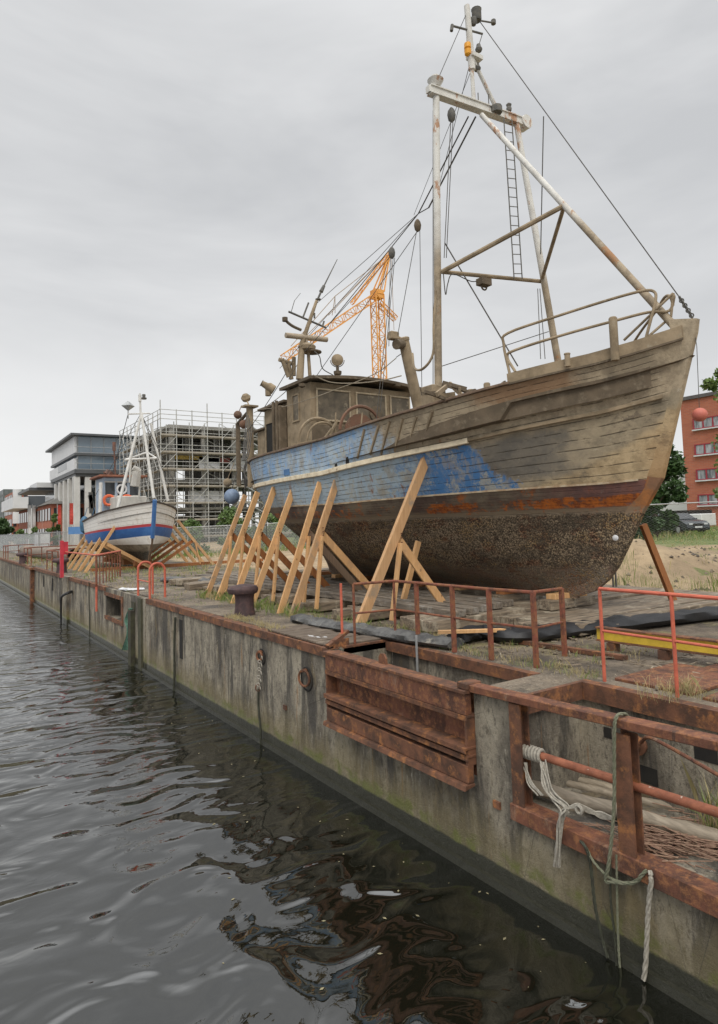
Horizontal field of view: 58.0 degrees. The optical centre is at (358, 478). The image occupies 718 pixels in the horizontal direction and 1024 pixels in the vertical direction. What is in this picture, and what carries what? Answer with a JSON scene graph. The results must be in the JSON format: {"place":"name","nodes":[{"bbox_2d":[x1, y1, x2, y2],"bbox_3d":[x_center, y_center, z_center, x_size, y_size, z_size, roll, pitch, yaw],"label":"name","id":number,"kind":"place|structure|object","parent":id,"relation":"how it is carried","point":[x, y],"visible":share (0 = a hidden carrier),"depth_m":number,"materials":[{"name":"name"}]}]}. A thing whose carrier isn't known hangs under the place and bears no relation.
{"place":"outdoors","nodes":[
{"label":"outdoors","id":0,"kind":"place"},
{"bbox_2d":[5,489,27,534],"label":"brick tower house","id":1,"kind":"structure","parent":0,"point":[13,519],"depth_m":177.17,"materials":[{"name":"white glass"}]},
{"bbox_2d":[156,519,214,566],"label":"timber shore","id":2,"kind":"structure","parent":0,"point":[192,540],"depth_m":35.23,"materials":[{"name":"brown wood"}]},
{"bbox_2d":[0,584,713,1023],"bbox_3d":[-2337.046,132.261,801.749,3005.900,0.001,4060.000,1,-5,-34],"label":"water","id":3,"kind":"structure","parent":0,"point":[148,874],"depth_m":7.31,"materials":[{"name":"black liquid"}]},
{"bbox_2d":[0,552,717,1023],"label":"quay wall","id":4,"kind":"structure","parent":0,"point":[476,830],"depth_m":8.01,"materials":[{"name":"concrete"}]},
{"bbox_2d":[25,566,34,603],"bbox_3d":[-20.003,6.688,39.402,0.300,2.630,2.300,1,-5,-34],"label":"fender pile","id":5,"kind":"object","parent":4,"relation":"attached to","point":[32,572],"visible":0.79,"depth_m":38.64,"materials":[{"name":"metal"}]},
{"bbox_2d":[46,547,111,570],"bbox_3d":[-16.207,4.462,36.169,2.147,1.087,6.676,-2,-4,1],"label":"railing","id":6,"kind":"object","parent":4,"relation":"on","point":[51,551],"visible":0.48,"depth_m":35.81,"materials":[{"name":"metal"}]},
{"bbox_2d":[65,550,120,611],"bbox_3d":[-10.678,4.076,27.030,1.930,2.085,6.540,1,-5,-34],"label":"barred railing","id":7,"kind":"object","parent":4,"relation":"on","point":[96,582],"visible":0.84,"depth_m":25.01,"materials":[{"name":"metal"}]},
{"bbox_2d":[60,541,67,577],"bbox_3d":[-13.254,3.601,29.126,0.335,1.643,0.120,1,-5,-34],"label":"crimson post","id":8,"kind":"object","parent":7,"relation":"attached to","point":[63,546],"visible":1,"depth_m":29.04,"materials":[{"name":"metal"}]},
{"bbox_2d":[78,537,132,571],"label":"timber shore","id":9,"kind":"structure","parent":4,"relation":"on","point":[98,542],"depth_m":33.69,"materials":[{"name":"brown wood"}]},
{"bbox_2d":[83,526,149,572],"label":"timber shore","id":10,"kind":"structure","parent":4,"relation":"on","point":[104,543],"depth_m":32.73,"materials":[{"name":"brown wood"}]},
{"bbox_2d":[128,601,134,665],"bbox_3d":[-7.040,5.091,20.068,0.139,2.530,0.400,1,-5,-34],"label":"fender pile","id":11,"kind":"object","parent":4,"relation":"attached to","point":[131,637],"visible":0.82,"depth_m":19.98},
{"bbox_2d":[137,598,142,670],"bbox_3d":[-6.542,4.943,19.397,0.058,2.700,0.350,1,-5,-34],"label":"fender pile","id":12,"kind":"object","parent":4,"relation":"attached to","point":[140,631],"visible":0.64,"depth_m":19.33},
{"bbox_2d":[137,561,165,598],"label":"ladder hoops","id":13,"kind":"object","parent":4,"relation":"on","point":[151,568],"visible":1,"depth_m":19.15,"materials":[{"name":"red paint"}]},
{"bbox_2d":[173,617,175,690],"bbox_3d":[-4.751,4.579,16.684,0.057,2.033,0.247,1,-5,-34],"label":"mooring rope","id":14,"kind":"object","parent":4,"relation":"hanging from","point":[174,656],"visible":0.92,"depth_m":16.67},
{"bbox_2d":[204,494,278,597],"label":"timber shore","id":15,"kind":"structure","parent":4,"relation":"on","point":[231,535],"depth_m":19.20,"materials":[{"name":"brown wood"}]},
{"bbox_2d":[227,584,257,615],"bbox_3d":[-2.635,2.743,14.717,0.704,0.690,0.629,1,-5,-34],"label":"bollard","id":16,"kind":"object","parent":4,"relation":"on","point":[244,598],"visible":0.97,"depth_m":14.54,"materials":[{"name":"metal"}]},
{"bbox_2d":[215,491,287,599],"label":"timber shore","id":17,"kind":"structure","parent":4,"relation":"on","point":[243,537],"depth_m":18.43,"materials":[{"name":"brown wood"}]},
{"bbox_2d":[255,656,262,691],"bbox_3d":[-1.905,3.733,12.413,0.072,0.724,0.358,1,-5,-34],"label":"chain","id":18,"kind":"object","parent":4,"relation":"hanging from","point":[257,685],"visible":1,"depth_m":12.41,"materials":[{"name":"metal"}]},
{"bbox_2d":[257,688,261,743],"bbox_3d":[-1.909,4.551,12.427,0.042,1.026,0.117,1,-5,-34],"label":"mooring rope","id":19,"kind":"object","parent":18,"relation":"hanging from","point":[258,707],"visible":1,"depth_m":12.43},
{"bbox_2d":[230,487,309,603],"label":"timber shore","id":20,"kind":"structure","parent":4,"relation":"on","point":[259,535],"depth_m":17.57,"materials":[{"name":"brown wood"}]},
{"bbox_2d":[254,490,330,601],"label":"timber shore","id":21,"kind":"structure","parent":4,"relation":"on","point":[278,536],"depth_m":16.59,"materials":[{"name":"brown wood"}]},
{"bbox_2d":[277,481,363,613],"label":"timber shore","id":22,"kind":"structure","parent":4,"relation":"on","point":[307,533],"depth_m":15.31,"materials":[{"name":"brown wood"}]},
{"bbox_2d":[290,479,369,614],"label":"timber shore","id":23,"kind":"structure","parent":4,"relation":"on","point":[321,536],"depth_m":14.78,"materials":[{"name":"brown wood"}]},
{"bbox_2d":[339,583,343,638],"bbox_3d":[-0.286,2.227,10.682,0.041,1.000,0.041,-4,-5,34],"label":"rail post","id":24,"kind":"object","parent":4,"relation":"on","point":[341,608],"visible":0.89,"depth_m":10.67,"materials":[{"name":"metal"}]},
{"bbox_2d":[290,614,464,648],"bbox_3d":[0.051,2.715,11.765,0.657,0.188,4.487,1,-5,-39],"label":"plastic sheet","id":25,"kind":"object","parent":4,"relation":"on","point":[408,636],"visible":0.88,"depth_m":11.11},
{"bbox_2d":[356,457,444,622],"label":"timber shore","id":26,"kind":"structure","parent":4,"relation":"on","point":[395,539],"depth_m":12.80,"materials":[{"name":"brown wood"}]},
{"bbox_2d":[323,629,480,791],"bbox_3d":[0.513,3.060,9.133,0.627,1.392,3.471,1,-5,-34],"label":"steel panel","id":27,"kind":"object","parent":4,"relation":"attached to","point":[422,722],"visible":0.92,"depth_m":8.62,"materials":[{"name":"metal"}]},
{"bbox_2d":[469,683,717,918],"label":"guard frame","id":28,"kind":"object","parent":4,"relation":"attached to","point":[635,859],"visible":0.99,"depth_m":5.98,"materials":[{"name":"orange metal"}]},
{"bbox_2d":[522,744,611,867],"bbox_3d":[2.036,3.372,6.609,0.331,1.041,1.113,1,-5,-34],"label":"frayed rope","id":29,"kind":"object","parent":28,"relation":"hanging from","point":[531,752],"visible":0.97,"depth_m":6.50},
{"bbox_2d":[579,840,608,957],"bbox_3d":[2.231,3.991,6.166,0.058,0.992,0.248,2,-5,-40],"label":"mooring rope","id":30,"kind":"object","parent":28,"relation":"hanging from","point":[594,899],"visible":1,"depth_m":6.15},
{"bbox_2d":[609,859,617,965],"bbox_3d":[2.354,4.072,6.007,0.035,1.088,0.047,1,-5,-34],"label":"mooring rope","id":31,"kind":"object","parent":28,"relation":"hanging from","point":[612,917],"visible":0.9,"depth_m":6.00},
{"bbox_2d":[615,854,620,967],"bbox_3d":[2.383,4.027,5.961,0.029,1.126,0.066,-1,-4,-17],"label":"mooring rope","id":32,"kind":"object","parent":28,"relation":"hanging from","point":[617,919],"visible":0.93,"depth_m":5.96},
{"bbox_2d":[604,712,647,884],"bbox_3d":[2.404,2.957,5.934,0.315,1.585,0.340,-2,-4,3],"label":"mooring rope","id":33,"kind":"object","parent":28,"relation":"hanging from","point":[642,874],"visible":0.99,"depth_m":5.97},
{"bbox_2d":[641,870,653,981],"bbox_3d":[2.545,3.938,5.711,0.058,1.012,0.206,0,-4,-18],"label":"mooring rope","id":34,"kind":"object","parent":28,"relation":"hanging from","point":[647,926],"visible":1,"depth_m":5.70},
{"bbox_2d":[578,776,612,789],"bbox_3d":[2.646,3.580,7.697,0.099,0.129,1.092,2,-5,-42],"label":"driftwood log","id":35,"kind":"object","parent":4,"relation":"on","point":[594,782],"visible":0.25,"depth_m":7.54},
{"bbox_2d":[566,780,675,809],"bbox_3d":[2.821,3.549,7.306,1.980,0.112,0.103,-5,-5,38],"label":"driftwood log","id":36,"kind":"object","parent":4,"relation":"on","point":[596,789],"visible":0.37,"depth_m":7.31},
{"bbox_2d":[532,780,717,848],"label":"driftwood log","id":37,"kind":"object","parent":4,"relation":"on","point":[700,831],"visible":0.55,"depth_m":6.43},
{"bbox_2d":[580,802,717,871],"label":"twig pile","id":38,"kind":"object","parent":4,"relation":"on","point":[653,836],"visible":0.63,"depth_m":6.02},
{"bbox_2d":[598,587,717,697],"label":"railing","id":39,"kind":"object","parent":4,"relation":"on","point":[673,640],"visible":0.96,"depth_m":7.08,"materials":[{"name":"metal"}]},
{"bbox_2d":[638,735,717,776],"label":"wall pipe","id":40,"kind":"object","parent":4,"relation":"attached to","point":[643,747],"depth_m":6.63,"materials":[{"name":"orange metal"}]},
{"bbox_2d":[0,529,717,697],"bbox_3d":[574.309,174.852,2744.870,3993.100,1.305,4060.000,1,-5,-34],"label":"ground","id":41,"kind":"structure","parent":0,"point":[686,564],"depth_m":18.73,"materials":[{"name":"sand"}]},
{"bbox_2d":[0,516,14,548],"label":"tree","id":42,"kind":"object","parent":41,"relation":"on","point":[6,528],"visible":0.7,"depth_m":96.48,"materials":[{"name":"green plant"}]},
{"bbox_2d":[0,489,24,517],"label":"grey office tower","id":43,"kind":"structure","parent":41,"relation":"on","point":[4,493],"depth_m":283.66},
{"bbox_2d":[0,533,38,552],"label":"fence","id":44,"kind":"object","parent":41,"relation":"on","point":[14,538],"visible":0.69,"depth_m":68.18,"materials":[{"name":"grey"}]},
{"bbox_2d":[1,496,44,540],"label":"brick hall","id":45,"kind":"structure","parent":41,"relation":"on","point":[17,504],"depth_m":145.25,"materials":[{"name":"white glass"}]},
{"bbox_2d":[19,545,81,562],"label":"concrete pipe","id":46,"kind":"object","parent":41,"relation":"on","point":[34,550],"visible":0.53,"depth_m":49.41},
{"bbox_2d":[45,513,61,545],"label":"tree","id":47,"kind":"object","parent":41,"relation":"on","point":[54,519],"visible":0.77,"depth_m":89.30,"materials":[{"name":"green plant"}]},
{"bbox_2d":[34,490,83,543],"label":"brick house","id":48,"kind":"structure","parent":41,"relation":"on","point":[46,510],"depth_m":110.70,"materials":[{"name":"red brick"}]},
{"bbox_2d":[18,433,149,544],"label":"office block","id":49,"kind":"structure","parent":41,"relation":"on","point":[79,460],"depth_m":101.49,"materials":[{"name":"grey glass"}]},
{"bbox_2d":[122,559,132,564],"bbox_3d":[-12.682,4.601,36.102,0.900,0.299,0.400,1,-5,-34],"label":"keel block","id":50,"kind":"object","parent":41,"relation":"on","point":[125,562],"depth_m":35.77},
{"bbox_2d":[82,393,179,560],"bbox_3d":[-12.861,-0.094,36.319,4.321,9.095,10.081,1,-5,-34],"label":"fishing boat","id":51,"kind":"object","parent":50,"relation":"on","point":[143,528],"visible":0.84,"depth_m":34.33,"materials":[{"name":"wood"}]},
{"bbox_2d":[39,523,305,555],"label":"fence","id":52,"kind":"object","parent":41,"relation":"on","point":[227,530],"visible":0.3,"depth_m":50.06,"materials":[{"name":"grey"}]},
{"bbox_2d":[151,533,195,561],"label":"timber shore","id":53,"kind":"structure","parent":41,"relation":"on","point":[175,540],"depth_m":37.70,"materials":[{"name":"brown wood"}]},
{"bbox_2d":[90,558,262,570],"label":"ground beam","id":54,"kind":"structure","parent":41,"relation":"on","point":[181,564],"depth_m":35.17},
{"bbox_2d":[152,525,203,563],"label":"timber shore","id":55,"kind":"structure","parent":41,"relation":"on","point":[183,540],"depth_m":36.40,"materials":[{"name":"brown wood"}]},
{"bbox_2d":[177,518,209,551],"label":"shrub","id":56,"kind":"object","parent":41,"relation":"on","point":[191,522],"visible":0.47,"depth_m":55.22,"materials":[{"name":"green plant"}]},
{"bbox_2d":[187,582,216,589],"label":"platform timber","id":57,"kind":"object","parent":41,"relation":"on","point":[194,586],"visible":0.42,"depth_m":21.14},
{"bbox_2d":[247,573,502,609],"bbox_3d":[-0.683,2.983,18.043,0.250,0.130,12.516,1,-5,-33],"label":"platform plank","id":58,"kind":"object","parent":57,"relation":"on","point":[497,605],"visible":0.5,"depth_m":14.49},
{"bbox_2d":[118,400,291,543],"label":"scaffolding","id":59,"kind":"object","parent":41,"relation":"on","point":[206,464],"visible":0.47,"depth_m":78.88,"materials":[{"name":"metal"}]},
{"bbox_2d":[126,424,290,538],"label":"building shell","id":60,"kind":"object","parent":41,"relation":"on","point":[199,509],"visible":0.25,"depth_m":86.36,"materials":[{"name":"concrete"}]},
{"bbox_2d":[182,571,237,593],"bbox_3d":[-4.799,3.579,22.827,2.350,0.270,6.700,1,-5,-34],"label":"slab stack","id":61,"kind":"object","parent":41,"relation":"on","point":[209,573],"visible":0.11,"depth_m":24.87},
{"bbox_2d":[217,572,486,611],"bbox_3d":[-1.419,3.030,18.387,0.250,0.130,14.110,1,-5,-34],"label":"platform plank","id":62,"kind":"object","parent":61,"relation":"on","point":[482,607],"visible":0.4,"depth_m":14.81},
{"bbox_2d":[215,505,252,547],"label":"shrub","id":63,"kind":"object","parent":41,"relation":"on","point":[228,513],"visible":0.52,"depth_m":55.51,"materials":[{"name":"green plant"}]},
{"bbox_2d":[176,569,328,585],"bbox_3d":[-3.512,3.715,24.766,6.927,0.209,0.270,1,-5,-33],"label":"platform timber","id":64,"kind":"object","parent":41,"relation":"on","point":[179,582],"visible":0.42,"depth_m":23.01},
{"bbox_2d":[247,513,288,546],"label":"shrub","id":65,"kind":"object","parent":41,"relation":"on","point":[273,519],"visible":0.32,"depth_m":56.43,"materials":[{"name":"green plant"}]},
{"bbox_2d":[261,593,282,601],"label":"platform timber","id":66,"kind":"object","parent":41,"relation":"on","point":[263,596],"visible":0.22,"depth_m":16.94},
{"bbox_2d":[218,575,478,614],"bbox_3d":[-1.344,2.967,17.520,0.250,0.130,12.780,1,-5,-33],"label":"platform plank","id":67,"kind":"object","parent":66,"relation":"on","point":[471,610],"visible":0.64,"depth_m":14.23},
{"bbox_2d":[401,541,420,598],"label":"short shore","id":68,"kind":"structure","parent":67,"relation":"on","point":[410,571],"depth_m":14.03,"materials":[{"name":"brown wood"}]},
{"bbox_2d":[268,593,295,603],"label":"platform timber","id":69,"kind":"object","parent":41,"relation":"on","point":[277,595],"visible":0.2,"depth_m":16.70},
{"bbox_2d":[210,576,465,616],"bbox_3d":[-1.566,2.944,17.096,0.250,0.130,12.520,1,-5,-33],"label":"platform plank","id":70,"kind":"object","parent":69,"relation":"on","point":[425,608],"visible":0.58,"depth_m":14.00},
{"bbox_2d":[275,594,322,603],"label":"platform timber","id":71,"kind":"object","parent":41,"relation":"on","point":[290,598],"visible":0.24,"depth_m":16.55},
{"bbox_2d":[313,600,361,611],"bbox_3d":[1.919,2.989,16.819,7.054,0.217,0.270,1,-5,-34],"label":"platform timber","id":72,"kind":"object","parent":41,"relation":"on","point":[328,605],"visible":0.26,"depth_m":14.94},
{"bbox_2d":[280,253,397,378],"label":"tower crane","id":73,"kind":"object","parent":41,"relation":"on","point":[378,295],"visible":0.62,"depth_m":137.68,"materials":[{"name":"orange paint"}]},
{"bbox_2d":[332,605,375,619],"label":"concrete block","id":74,"kind":"structure","parent":41,"relation":"on","point":[347,612],"depth_m":13.56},
{"bbox_2d":[10,525,717,828],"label":"grass","id":75,"kind":"structure","parent":41,"relation":"on","point":[685,686],"depth_m":15.41,"materials":[{"name":"plant"}]},
{"bbox_2d":[73,540,717,676],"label":"rubble","id":76,"kind":"object","parent":41,"relation":"on","point":[676,580],"visible":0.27,"depth_m":18.86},
{"bbox_2d":[80,573,716,689],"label":"wood scraps","id":77,"kind":"object","parent":41,"relation":"on","point":[499,651],"visible":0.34,"depth_m":9.34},
{"bbox_2d":[352,580,567,667],"bbox_3d":[1.452,2.159,10.059,3.222,1.063,1.006,-5,-5,39],"label":"railing","id":78,"kind":"object","parent":41,"relation":"on","point":[490,623],"visible":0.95,"depth_m":9.41,"materials":[{"name":"metal"}]},
{"bbox_2d":[407,589,639,630],"bbox_3d":[3.831,2.717,13.773,6.948,0.218,0.270,1,-5,-34],"label":"platform timber","id":79,"kind":"object","parent":41,"relation":"on","point":[410,623],"visible":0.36,"depth_m":12.81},
{"bbox_2d":[248,571,513,606],"bbox_3d":[-0.639,3.030,18.733,0.250,0.130,13.419,1,-5,-34],"label":"platform plank","id":80,"kind":"object","parent":79,"relation":"on","point":[508,602],"visible":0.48,"depth_m":14.51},
{"bbox_2d":[347,584,717,629],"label":"board platform","id":81,"kind":"structure","parent":41,"relation":"on","point":[513,619],"depth_m":13.56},
{"bbox_2d":[355,595,485,620],"bbox_3d":[2.727,2.840,15.037,6.715,0.218,0.270,1,-5,-34],"label":"platform timber","id":82,"kind":"object","parent":81,"relation":"on","point":[380,615],"visible":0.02,"depth_m":13.34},
{"bbox_2d":[445,589,495,594],"bbox_3d":[2.731,2.745,15.663,1.400,0.194,0.350,1,-5,-34],"label":"keel sleeper","id":83,"kind":"object","parent":81,"relation":"on","point":[472,592],"visible":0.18,"depth_m":15.42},
{"bbox_2d":[400,591,609,627],"bbox_3d":[3.515,2.741,13.942,6.442,0.214,0.270,1,-5,-34],"label":"platform timber","id":84,"kind":"object","parent":81,"relation":"on","point":[403,619],"visible":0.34,"depth_m":12.30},
{"bbox_2d":[492,593,542,601],"bbox_3d":[3.506,2.640,14.502,1.400,0.194,0.350,1,-5,-34],"label":"keel sleeper","id":85,"kind":"object","parent":81,"relation":"on","point":[517,597],"visible":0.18,"depth_m":14.27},
{"bbox_2d":[537,594,595,610],"bbox_3d":[4.283,2.535,13.342,1.400,0.194,0.350,1,-5,-34],"label":"keel sleeper","id":86,"kind":"object","parent":81,"relation":"on","point":[551,604],"visible":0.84,"depth_m":13.11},
{"bbox_2d":[546,592,586,599],"bbox_3d":[4.281,2.385,13.348,1.000,0.105,0.240,1,-5,-34],"label":"keel block","id":87,"kind":"object","parent":86,"relation":"on","point":[553,596],"depth_m":13.12,"materials":[{"name":"brown wood"}]},
{"bbox_2d":[234,4,699,598],"bbox_3d":[0.971,-4.195,17.831,7.139,14.064,16.255,1,-5,-34],"label":"fishing vessel","id":88,"kind":"object","parent":87,"relation":"on","point":[546,476],"visible":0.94,"depth_m":13.31,"materials":[{"name":"paint"}]},
{"bbox_2d":[224,472,239,503],"bbox_3d":[-4.098,0.286,20.879,0.500,1.067,0.500,1,-5,-34],"label":"fender buoy","id":89,"kind":"object","parent":88,"relation":"hanging from","point":[231,496],"visible":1,"depth_m":20.70,"materials":[{"name":"blue plastic"}]},
{"bbox_2d":[692,337,707,421],"bbox_3d":[5.812,-1.829,11.152,0.250,1.704,0.246,1,-5,-34],"label":"marker buoy","id":90,"kind":"object","parent":88,"relation":"hanging from","point":[699,414],"visible":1,"depth_m":11.04,"materials":[{"name":"plastic"}]},
{"bbox_2d":[537,598,705,624],"bbox_3d":[5.280,2.576,12.362,5.405,0.215,0.291,1,-5,-34],"label":"platform timber","id":91,"kind":"object","parent":81,"relation":"on","point":[635,609],"visible":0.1,"depth_m":12.16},
{"bbox_2d":[639,523,676,599],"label":"side shore","id":92,"kind":"structure","parent":81,"relation":"on","point":[656,557],"depth_m":13.45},
{"bbox_2d":[421,593,645,632],"bbox_3d":[3.986,2.695,13.464,6.701,0.210,0.288,1,-5,-34],"label":"platform timber","id":93,"kind":"object","parent":41,"relation":"on","point":[441,623],"visible":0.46,"depth_m":12.14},
{"bbox_2d":[518,641,627,659],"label":"rail track","id":94,"kind":"structure","parent":41,"relation":"on","point":[589,652],"depth_m":9.49,"materials":[{"name":"metal"}]},
{"bbox_2d":[446,606,717,642],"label":"plastic sheet","id":95,"kind":"object","parent":41,"relation":"on","point":[520,635],"visible":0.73,"depth_m":10.91,"materials":[{"name":"plastic"}]},
{"bbox_2d":[438,628,505,633],"bbox_3d":[1.862,2.457,10.470,1.166,0.050,0.090,-2,-4,0],"label":"pine batten","id":96,"kind":"object","parent":95,"relation":"on","point":[458,631],"visible":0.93,"depth_m":10.43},
{"bbox_2d":[517,597,689,625],"bbox_3d":[5.077,2.605,12.582,5.411,0.200,0.270,1,-5,-33],"label":"platform timber","id":97,"kind":"object","parent":41,"relation":"on","point":[525,623],"visible":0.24,"depth_m":12.17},
{"bbox_2d":[573,600,717,635],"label":"platform timber","id":98,"kind":"object","parent":41,"relation":"on","point":[693,605],"visible":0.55,"depth_m":12.11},
{"bbox_2d":[634,499,663,539],"bbox_3d":[16.231,2.030,37.082,2.206,3.025,2.108,-3,-4,22],"label":"bush","id":99,"kind":"object","parent":41,"relation":"on","point":[651,521],"visible":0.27,"depth_m":36.73,"materials":[{"name":"green plant"}]},
{"bbox_2d":[595,626,717,660],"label":"yellow beam","id":100,"kind":"structure","parent":41,"relation":"on","point":[664,651],"depth_m":9.02,"materials":[{"name":"paint"}]},
{"bbox_2d":[615,663,717,695],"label":"cover plate","id":101,"kind":"object","parent":41,"relation":"on","point":[708,679],"visible":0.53,"depth_m":7.85,"materials":[{"name":"orange metal"}]},
{"bbox_2d":[651,444,689,536],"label":"tree","id":102,"kind":"object","parent":41,"relation":"on","point":[674,491],"visible":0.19,"depth_m":40.04,"materials":[{"name":"green plant"}]},
{"bbox_2d":[661,463,686,510],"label":"white hall","id":103,"kind":"structure","parent":41,"relation":"on","point":[675,507],"depth_m":82.96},
{"bbox_2d":[636,501,717,545],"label":"fence","id":104,"kind":"object","parent":41,"relation":"on","point":[687,515],"visible":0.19,"depth_m":29.03,"materials":[{"name":"grey"}]},
{"bbox_2d":[658,513,709,533],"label":"parked car","id":105,"kind":"object","parent":41,"relation":"on","point":[690,525],"visible":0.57,"depth_m":43.68,"materials":[{"name":"paint"}]},
{"bbox_2d":[681,391,717,526],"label":"brick block","id":106,"kind":"structure","parent":41,"relation":"on","point":[700,453],"depth_m":64.97,"materials":[{"name":"brick"}]},
{"bbox_2d":[692,415,717,430],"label":"window","id":107,"kind":"structure","parent":106,"relation":"in","point":[711,422],"depth_m":64.44,"materials":[{"name":"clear glass"}]},
{"bbox_2d":[693,442,717,456],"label":"window","id":108,"kind":"structure","parent":106,"relation":"in","point":[705,449],"depth_m":64.57,"materials":[{"name":"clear glass"}]},
{"bbox_2d":[695,468,717,481],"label":"window","id":109,"kind":"structure","parent":106,"relation":"in","point":[710,473],"depth_m":64.39,"materials":[{"name":"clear glass"}]},
{"bbox_2d":[697,494,717,506],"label":"window","id":110,"kind":"structure","parent":106,"relation":"in","point":[702,497],"depth_m":64.35,"materials":[{"name":"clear glass"}]},
{"bbox_2d":[690,513,715,525],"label":"white trailer","id":111,"kind":"object","parent":41,"relation":"on","point":[710,520],"visible":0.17,"depth_m":51.85,"materials":[{"name":"paint"}]},
{"bbox_2d":[699,368,717,498],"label":"tree","id":112,"kind":"object","parent":41,"relation":"on","point":[710,384],"visible":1,"depth_m":21.27,"materials":[{"name":"green plant"}]},
{"bbox_2d":[0,0,717,526],"label":"sky","id":113,"kind":"structure","parent":0,"point":[174,174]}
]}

